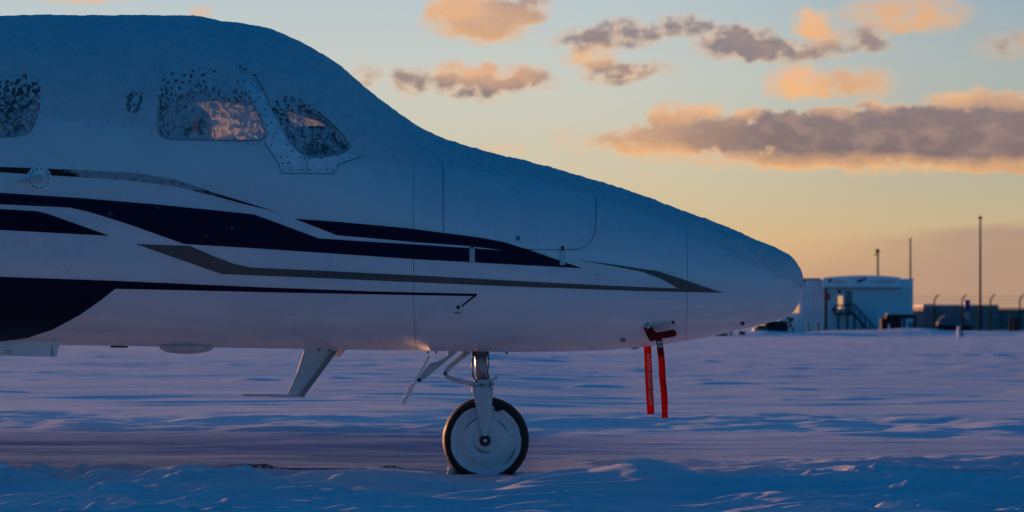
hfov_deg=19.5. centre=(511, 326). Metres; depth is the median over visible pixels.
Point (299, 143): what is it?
window
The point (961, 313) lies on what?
perimeter fence
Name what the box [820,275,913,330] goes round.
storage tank
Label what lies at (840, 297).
window
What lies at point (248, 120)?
window
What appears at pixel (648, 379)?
pitot cover
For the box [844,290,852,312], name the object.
door
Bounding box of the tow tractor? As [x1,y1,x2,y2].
[752,320,788,331]
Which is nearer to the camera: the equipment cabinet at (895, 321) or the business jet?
the business jet
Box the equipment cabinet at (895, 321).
[879,314,915,328]
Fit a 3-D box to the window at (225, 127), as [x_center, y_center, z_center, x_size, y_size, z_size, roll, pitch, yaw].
[-1.528,-1.141,16.723,0.571,0.414,0.194,0,0,0]
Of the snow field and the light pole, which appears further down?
the snow field
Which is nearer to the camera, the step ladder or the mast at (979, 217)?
the step ladder
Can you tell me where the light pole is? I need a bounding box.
[874,249,879,275]
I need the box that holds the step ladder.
[786,316,793,331]
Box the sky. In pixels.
[0,0,1023,326]
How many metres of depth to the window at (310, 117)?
16.68 m
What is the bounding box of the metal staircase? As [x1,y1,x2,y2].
[832,304,877,329]
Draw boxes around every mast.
[909,238,910,278]
[978,216,981,330]
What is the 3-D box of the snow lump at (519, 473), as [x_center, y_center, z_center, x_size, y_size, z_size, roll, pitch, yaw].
[0.040,0.797,15.974,0.087,0.042,0.069,0,0,-13]
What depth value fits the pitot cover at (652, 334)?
15.64 m
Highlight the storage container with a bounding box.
[780,278,821,331]
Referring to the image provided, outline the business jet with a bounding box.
[0,14,802,474]
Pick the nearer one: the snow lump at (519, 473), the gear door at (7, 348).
the gear door at (7, 348)
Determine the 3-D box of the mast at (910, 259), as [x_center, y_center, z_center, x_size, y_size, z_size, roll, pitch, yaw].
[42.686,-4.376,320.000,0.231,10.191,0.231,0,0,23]
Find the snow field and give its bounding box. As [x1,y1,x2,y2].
[0,327,1023,511]
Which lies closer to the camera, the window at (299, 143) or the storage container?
the window at (299, 143)
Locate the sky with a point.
(827, 134)
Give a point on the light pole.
(877, 251)
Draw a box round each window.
[0,75,40,138]
[156,70,266,141]
[200,91,263,139]
[260,84,350,157]
[282,105,325,127]
[837,295,842,310]
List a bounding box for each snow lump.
[447,467,458,474]
[512,471,525,475]
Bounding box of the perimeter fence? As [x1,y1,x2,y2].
[913,294,1023,330]
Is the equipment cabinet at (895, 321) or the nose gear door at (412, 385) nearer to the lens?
the nose gear door at (412, 385)
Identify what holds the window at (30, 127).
in the business jet
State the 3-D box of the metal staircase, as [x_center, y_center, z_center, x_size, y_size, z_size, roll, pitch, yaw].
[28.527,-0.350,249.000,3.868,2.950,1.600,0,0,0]
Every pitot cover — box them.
[644,326,676,417]
[644,346,654,417]
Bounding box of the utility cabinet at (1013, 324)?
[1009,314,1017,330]
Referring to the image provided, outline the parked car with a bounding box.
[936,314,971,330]
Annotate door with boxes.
[0,341,59,356]
[401,354,430,404]
[444,166,595,248]
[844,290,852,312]
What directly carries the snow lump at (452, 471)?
on the snow field
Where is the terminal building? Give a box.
[913,304,1023,329]
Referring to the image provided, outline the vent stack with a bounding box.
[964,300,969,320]
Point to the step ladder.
(790, 320)
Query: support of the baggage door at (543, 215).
in the business jet
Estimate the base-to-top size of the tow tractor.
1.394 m
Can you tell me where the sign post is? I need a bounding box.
[957,322,962,336]
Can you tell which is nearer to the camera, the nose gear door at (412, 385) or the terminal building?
the nose gear door at (412, 385)

